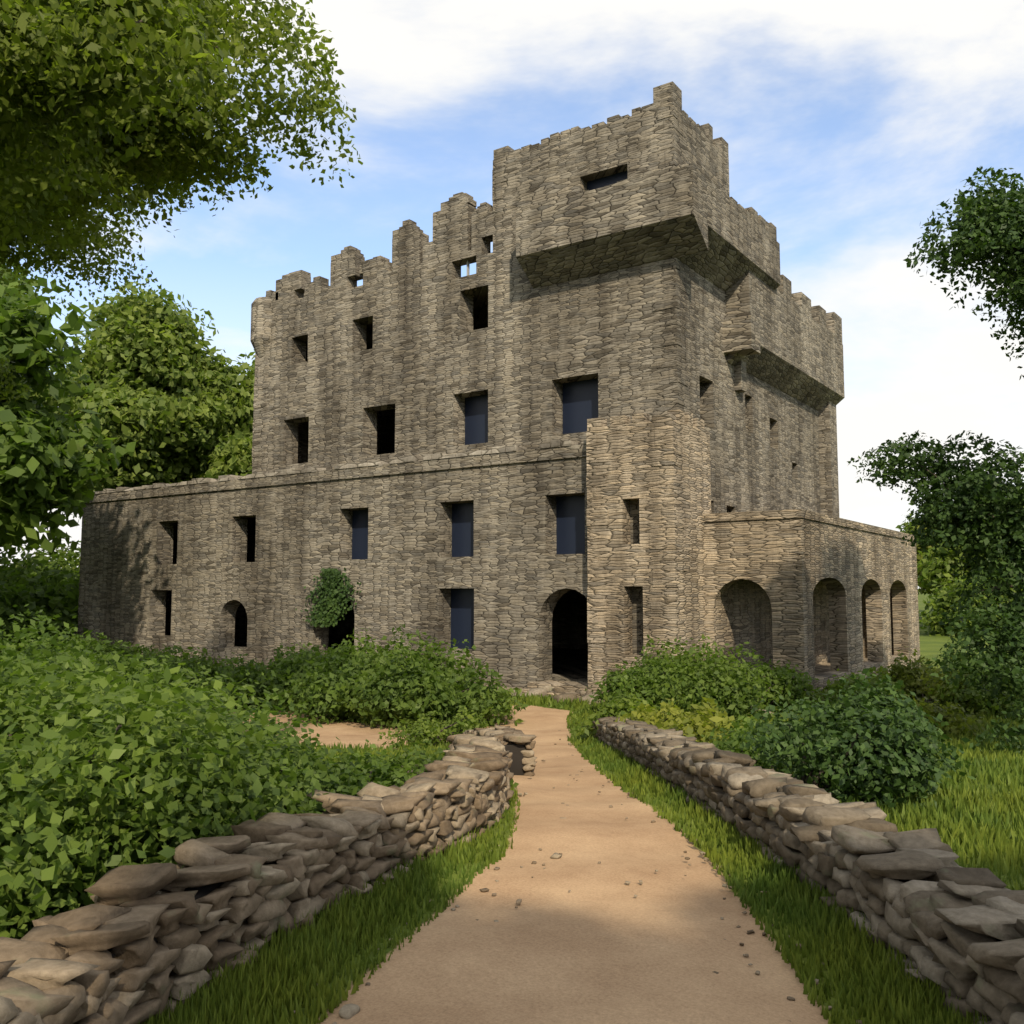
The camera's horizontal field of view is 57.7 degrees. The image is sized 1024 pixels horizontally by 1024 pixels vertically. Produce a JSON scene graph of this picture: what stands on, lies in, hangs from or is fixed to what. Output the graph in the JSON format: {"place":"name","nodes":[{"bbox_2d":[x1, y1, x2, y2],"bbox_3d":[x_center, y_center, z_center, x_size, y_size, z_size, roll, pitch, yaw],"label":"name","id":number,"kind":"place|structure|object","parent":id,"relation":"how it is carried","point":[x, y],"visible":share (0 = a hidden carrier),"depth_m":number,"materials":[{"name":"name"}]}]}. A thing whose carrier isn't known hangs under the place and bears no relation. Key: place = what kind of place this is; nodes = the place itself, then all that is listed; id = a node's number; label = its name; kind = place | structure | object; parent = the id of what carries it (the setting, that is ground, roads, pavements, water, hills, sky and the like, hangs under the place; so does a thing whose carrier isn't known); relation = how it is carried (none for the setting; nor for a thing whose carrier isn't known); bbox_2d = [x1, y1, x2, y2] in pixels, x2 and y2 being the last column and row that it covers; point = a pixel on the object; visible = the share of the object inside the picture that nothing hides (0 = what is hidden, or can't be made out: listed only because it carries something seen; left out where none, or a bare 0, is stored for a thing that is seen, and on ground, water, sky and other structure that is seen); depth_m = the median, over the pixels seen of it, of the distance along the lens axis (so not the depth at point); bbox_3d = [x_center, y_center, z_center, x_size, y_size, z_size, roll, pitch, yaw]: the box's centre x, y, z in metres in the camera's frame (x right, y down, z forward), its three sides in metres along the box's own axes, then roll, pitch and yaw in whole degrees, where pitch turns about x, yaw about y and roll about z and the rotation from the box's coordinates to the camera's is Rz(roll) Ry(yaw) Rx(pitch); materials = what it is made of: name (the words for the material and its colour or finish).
{"place":"outdoors","nodes":[
{"label":"outdoors","id":0,"kind":"place"},
{"bbox_2d":[0,0,362,403],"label":"tree","id":1,"kind":"object","parent":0,"point":[153,135],"depth_m":10.75,"materials":[{"name":"green plant"}]},
{"bbox_2d":[0,724,536,1023],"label":"stone wall","id":2,"kind":"structure","parent":0,"point":[63,968],"depth_m":4.36,"materials":[{"name":"stone"}]},
{"bbox_2d":[27,654,772,717],"bbox_3d":[-7.902,5.455,31.072,34.124,0.627,2.205,-3,-6,34],"label":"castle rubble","id":3,"kind":"object","parent":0,"point":[542,690],"visible":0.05,"depth_m":24.78,"materials":[{"name":"stone"}]},
{"bbox_2d":[0,0,1023,588],"label":"sky","id":4,"kind":"structure","parent":0,"point":[844,124],"materials":[{"name":"blue"}]},
{"bbox_2d":[10,592,1023,1023],"bbox_3d":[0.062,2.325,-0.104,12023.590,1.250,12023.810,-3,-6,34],"label":"ground","id":5,"kind":"structure","parent":0,"point":[600,944],"depth_m":4.74,"materials":[{"name":"beige soil"}]},
{"bbox_2d":[0,541,79,590],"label":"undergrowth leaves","id":6,"kind":"object","parent":5,"relation":"on","point":[36,553],"visible":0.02,"depth_m":55.85,"materials":[{"name":"green plant"}]},
{"bbox_2d":[0,541,80,622],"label":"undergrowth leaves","id":7,"kind":"object","parent":5,"relation":"on","point":[62,561],"visible":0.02,"depth_m":45.44,"materials":[{"name":"green plant"}]},
{"bbox_2d":[0,559,91,656],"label":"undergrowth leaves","id":8,"kind":"object","parent":5,"relation":"on","point":[42,594],"depth_m":39.73,"materials":[{"name":"green plant"}]},
{"bbox_2d":[26,370,74,414],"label":"tree leaves","id":9,"kind":"object","parent":5,"relation":"on","point":[49,401],"visible":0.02,"depth_m":50.69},
{"bbox_2d":[0,259,135,557],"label":"tree leaves","id":10,"kind":"object","parent":5,"relation":"on","point":[46,465],"visible":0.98,"depth_m":29.91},
{"bbox_2d":[0,604,211,714],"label":"bush leaves","id":11,"kind":"object","parent":5,"relation":"on","point":[42,644],"depth_m":9.12,"materials":[{"name":"green plant"}]},
{"bbox_2d":[61,632,155,664],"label":"bush leaves","id":12,"kind":"object","parent":5,"relation":"on","point":[107,647],"visible":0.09,"depth_m":30.56,"materials":[{"name":"green plant"}]},
{"bbox_2d":[41,276,254,491],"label":"tree leaves","id":13,"kind":"object","parent":5,"relation":"on","point":[166,397],"depth_m":53.47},
{"bbox_2d":[112,644,189,680],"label":"bush leaves","id":14,"kind":"object","parent":5,"relation":"on","point":[149,654],"visible":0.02,"depth_m":27.02,"materials":[{"name":"green plant"}]},
{"bbox_2d":[0,618,316,759],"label":"bush leaves","id":15,"kind":"object","parent":5,"relation":"on","point":[115,658],"visible":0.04,"depth_m":9.16,"materials":[{"name":"green plant"}]},
{"bbox_2d":[0,645,328,938],"bbox_3d":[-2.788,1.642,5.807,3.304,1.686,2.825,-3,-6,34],"label":"bush leaves","id":16,"kind":"object","parent":5,"relation":"on","point":[243,800],"depth_m":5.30,"materials":[{"name":"green plant"}]},
{"bbox_2d":[29,670,314,894],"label":"bush leaves","id":17,"kind":"object","parent":5,"relation":"on","point":[281,734],"depth_m":6.88,"materials":[{"name":"green plant"}]},
{"bbox_2d":[129,642,267,690],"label":"bush leaves","id":18,"kind":"object","parent":5,"relation":"on","point":[203,661],"depth_m":24.06,"materials":[{"name":"green plant"}]},
{"bbox_2d":[195,349,254,478],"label":"tree leaves","id":19,"kind":"object","parent":5,"relation":"on","point":[233,455],"visible":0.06,"depth_m":53.17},
{"bbox_2d":[162,692,322,760],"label":"bush leaves","id":20,"kind":"object","parent":5,"relation":"on","point":[257,730],"visible":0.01,"depth_m":8.80,"materials":[{"name":"green plant"}]},
{"bbox_2d":[195,640,318,709],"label":"bush leaves","id":21,"kind":"object","parent":5,"relation":"on","point":[237,676],"visible":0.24,"depth_m":23.01,"materials":[{"name":"green plant"}]},
{"bbox_2d":[205,701,387,813],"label":"bush leaves","id":22,"kind":"object","parent":5,"relation":"on","point":[329,778],"depth_m":7.16,"materials":[{"name":"green plant"}]},
{"bbox_2d":[253,628,380,724],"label":"bush leaves","id":23,"kind":"object","parent":5,"relation":"on","point":[307,677],"depth_m":21.05,"materials":[{"name":"green plant"}]},
{"bbox_2d":[281,739,426,795],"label":"bush leaves","id":24,"kind":"object","parent":5,"relation":"on","point":[387,773],"depth_m":8.21,"materials":[{"name":"green plant"}]},
{"bbox_2d":[358,646,449,723],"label":"bush leaves","id":25,"kind":"object","parent":5,"relation":"on","point":[430,664],"visible":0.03,"depth_m":20.23,"materials":[{"name":"green plant"}]},
{"bbox_2d":[313,624,532,729],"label":"bush leaves","id":26,"kind":"object","parent":5,"relation":"on","point":[371,706],"depth_m":19.65,"materials":[{"name":"green plant"}]},
{"bbox_2d":[330,739,518,787],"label":"bush leaves","id":27,"kind":"object","parent":5,"relation":"on","point":[431,758],"depth_m":9.76,"materials":[{"name":"green plant"}]},
{"bbox_2d":[378,706,489,749],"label":"bush leaves","id":28,"kind":"object","parent":5,"relation":"on","point":[418,731],"depth_m":14.71,"materials":[{"name":"green plant"}]},
{"bbox_2d":[78,457,820,686],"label":"castle","id":29,"kind":"structure","parent":5,"relation":"on","point":[222,574],"depth_m":31.19,"materials":[{"name":"stone"}]},
{"bbox_2d":[295,567,360,626],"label":"ivy","id":30,"kind":"structure","parent":29,"relation":"attached to","point":[322,617],"depth_m":30.87,"materials":[{"name":"green plant"}]},
{"bbox_2d":[89,444,585,502],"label":"castle lower parapet","id":31,"kind":"structure","parent":29,"relation":"on","point":[550,453],"depth_m":30.50,"materials":[{"name":"beige stone"}]},
{"bbox_2d":[93,440,585,493],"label":"castle cap stones","id":32,"kind":"object","parent":31,"relation":"on","point":[497,449],"visible":0.71,"depth_m":30.78,"materials":[{"name":"grey stone"}]},
{"bbox_2d":[77,102,687,639],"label":"corner stones","id":33,"kind":"object","parent":29,"relation":"attached to","point":[667,298],"visible":0.64,"depth_m":25.54,"materials":[{"name":"grey stone"}]},
{"bbox_2d":[352,171,627,648],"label":"window panes","id":34,"kind":"structure","parent":29,"relation":"in","point":[580,403],"depth_m":28.53,"materials":[{"name":"blue glass"}]},
{"bbox_2d":[253,262,820,492],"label":"castle","id":35,"kind":"structure","parent":29,"relation":"on","point":[394,377],"depth_m":29.45,"materials":[{"name":"stone"}]},
{"bbox_2d":[250,297,271,357],"bbox_3d":[-9.214,-6.742,35.037,1.240,2.500,1.209,-3,-6,34],"label":"corner turret","id":36,"kind":"object","parent":35,"relation":"attached to","point":[261,314],"visible":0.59,"depth_m":34.51,"materials":[{"name":"stone"}]},
{"bbox_2d":[266,192,492,324],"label":"parapet","id":37,"kind":"structure","parent":35,"relation":"on","point":[462,229],"depth_m":30.98,"materials":[{"name":"grey stone"}]},
{"bbox_2d":[467,260,469,275],"bbox_3d":[-1.403,-7.735,29.660,0.060,0.580,0.080,-3,-6,34],"label":"window bar","id":38,"kind":"object","parent":35,"relation":"attached to","point":[468,267],"visible":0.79,"depth_m":29.64,"materials":[{"name":"grey"}]},
{"bbox_2d":[516,163,780,292],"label":"overhanging parapet","id":39,"kind":"structure","parent":35,"relation":"attached to","point":[694,217],"depth_m":25.89,"materials":[{"name":"grey stone"}]},
{"bbox_2d":[723,271,844,516],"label":"castle side parapet","id":40,"kind":"structure","parent":29,"relation":"on","point":[782,337],"depth_m":31.43,"materials":[{"name":"grey stone"}]},
{"bbox_2d":[7,692,1023,1023],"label":"grass","id":41,"kind":"structure","parent":5,"relation":"on","point":[277,976],"depth_m":5.05,"materials":[{"name":"green plant"}]},
{"bbox_2d":[523,680,588,697],"bbox_3d":[1.482,4.951,25.613,2.500,0.420,1.350,-3,-6,34],"label":"doorstep","id":42,"kind":"object","parent":5,"relation":"on","point":[574,687],"visible":0.39,"depth_m":25.45,"materials":[{"name":"grey stone"}]},
{"bbox_2d":[294,706,861,1023],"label":"path pebbles","id":43,"kind":"object","parent":5,"relation":"on","point":[348,1011],"visible":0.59,"depth_m":5.07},
{"bbox_2d":[575,690,670,738],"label":"bush leaves","id":44,"kind":"object","parent":5,"relation":"on","point":[629,704],"depth_m":16.30,"materials":[{"name":"green plant"}]},
{"bbox_2d":[585,654,689,710],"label":"bush leaves","id":45,"kind":"object","parent":5,"relation":"on","point":[616,682],"depth_m":21.09,"materials":[{"name":"green plant"}]},
{"bbox_2d":[587,419,710,684],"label":"castle corner tower","id":46,"kind":"structure","parent":5,"relation":"on","point":[629,470],"depth_m":24.53,"materials":[{"name":"stone"}]},
{"bbox_2d":[587,409,704,429],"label":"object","id":47,"kind":"object","parent":46,"relation":"on","point":[686,417],"visible":0.82,"depth_m":24.82,"materials":[{"name":"grey stone"}]},
{"bbox_2d":[614,698,702,728],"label":"bush leaves","id":48,"kind":"object","parent":5,"relation":"on","point":[648,715],"depth_m":14.86,"materials":[{"name":"green plant"}]},
{"bbox_2d":[586,425,811,692],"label":"quoins","id":49,"kind":"object","parent":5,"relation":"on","point":[668,541],"visible":0.66,"depth_m":23.92,"materials":[{"name":"beige stone"}]},
{"bbox_2d":[625,634,784,722],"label":"bush leaves","id":50,"kind":"object","parent":5,"relation":"on","point":[719,685],"depth_m":20.47,"materials":[{"name":"green plant"}]},
{"bbox_2d":[656,696,769,742],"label":"bush leaves","id":51,"kind":"object","parent":5,"relation":"on","point":[707,721],"depth_m":12.99,"materials":[{"name":"plant"}]},
{"bbox_2d":[695,705,825,772],"bbox_3d":[2.946,2.860,10.968,1.990,1.182,2.040,-3,-6,34],"label":"shrub","id":52,"kind":"object","parent":5,"relation":"on","point":[731,743],"depth_m":10.91,"materials":[{"name":"green plant"}]},
{"bbox_2d":[726,649,821,712],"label":"bush leaves","id":53,"kind":"object","parent":5,"relation":"on","point":[788,679],"depth_m":22.39,"materials":[{"name":"green plant"}]},
{"bbox_2d":[704,518,919,697],"bbox_3d":[10.229,3.071,30.301,2.896,4.750,14.200,-3,-6,34],"label":"castle porch","id":54,"kind":"object","parent":5,"relation":"on","point":[862,595],"visible":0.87,"depth_m":27.10,"materials":[{"name":"beige stone"}]},
{"bbox_2d":[703,509,913,539],"bbox_3d":[10.248,0.594,30.496,2.950,0.220,14.300,-3,-6,34],"label":"coping","id":55,"kind":"object","parent":54,"relation":"on","point":[777,514],"visible":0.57,"depth_m":25.00,"materials":[{"name":"beige stone"}]},
{"bbox_2d":[764,665,909,712],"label":"bush leaves","id":56,"kind":"object","parent":5,"relation":"on","point":[826,689],"depth_m":22.26,"materials":[{"name":"green plant"}]},
{"bbox_2d":[738,668,976,818],"bbox_3d":[3.104,2.202,8.632,2.182,1.466,2.553,-3,-6,34],"label":"shrub","id":57,"kind":"object","parent":5,"relation":"on","point":[906,755],"depth_m":8.13,"materials":[{"name":"green plant"}]},
{"bbox_2d":[896,513,931,594],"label":"tree leaves","id":58,"kind":"object","parent":5,"relation":"on","point":[907,526],"depth_m":93.22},
{"bbox_2d":[911,526,938,594],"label":"tree leaves","id":59,"kind":"object","parent":5,"relation":"on","point":[922,590],"visible":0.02,"depth_m":74.16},
{"bbox_2d":[847,166,1023,754],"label":"tree","id":60,"kind":"object","parent":5,"relation":"on","point":[959,520],"depth_m":15.59,"materials":[{"name":"green plant"}]},
{"bbox_2d":[870,646,1001,712],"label":"bush leaves","id":61,"kind":"object","parent":5,"relation":"on","point":[908,675],"depth_m":23.75,"materials":[{"name":"green plant"}]},
{"bbox_2d":[887,690,986,737],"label":"bush leaves","id":62,"kind":"object","parent":5,"relation":"on","point":[957,720],"depth_m":17.58,"materials":[{"name":"green plant"}]},
{"bbox_2d":[917,542,1013,599],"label":"tree leaves","id":63,"kind":"object","parent":5,"relation":"on","point":[937,567],"visible":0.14,"depth_m":64.33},
{"bbox_2d":[919,573,1022,637],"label":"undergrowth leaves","id":64,"kind":"object","parent":5,"relation":"on","point":[942,603],"visible":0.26,"depth_m":58.62,"materials":[{"name":"green plant"}]},
{"bbox_2d":[925,652,1023,720],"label":"bush leaves","id":65,"kind":"object","parent":5,"relation":"on","point":[980,701],"depth_m":21.48,"materials":[{"name":"green plant"}]},
{"bbox_2d":[493,107,729,271],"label":"castle tower","id":66,"kind":"structure","parent":0,"point":[577,162],"depth_m":27.41,"materials":[{"name":"grey stone"}]},
{"bbox_2d":[494,81,728,159],"bbox_3d":[3.092,-11.308,29.064,6.094,0.640,4.094,-3,-6,34],"label":"battlement","id":67,"kind":"object","parent":66,"relation":"on","point":[667,93],"visible":0.57,"depth_m":27.11,"materials":[{"name":"grey stone"}]},
{"bbox_2d":[591,716,1023,1023],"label":"stone wall","id":68,"kind":"structure","parent":0,"point":[948,921],"depth_m":4.79,"materials":[{"name":"grey stone"}]}
]}

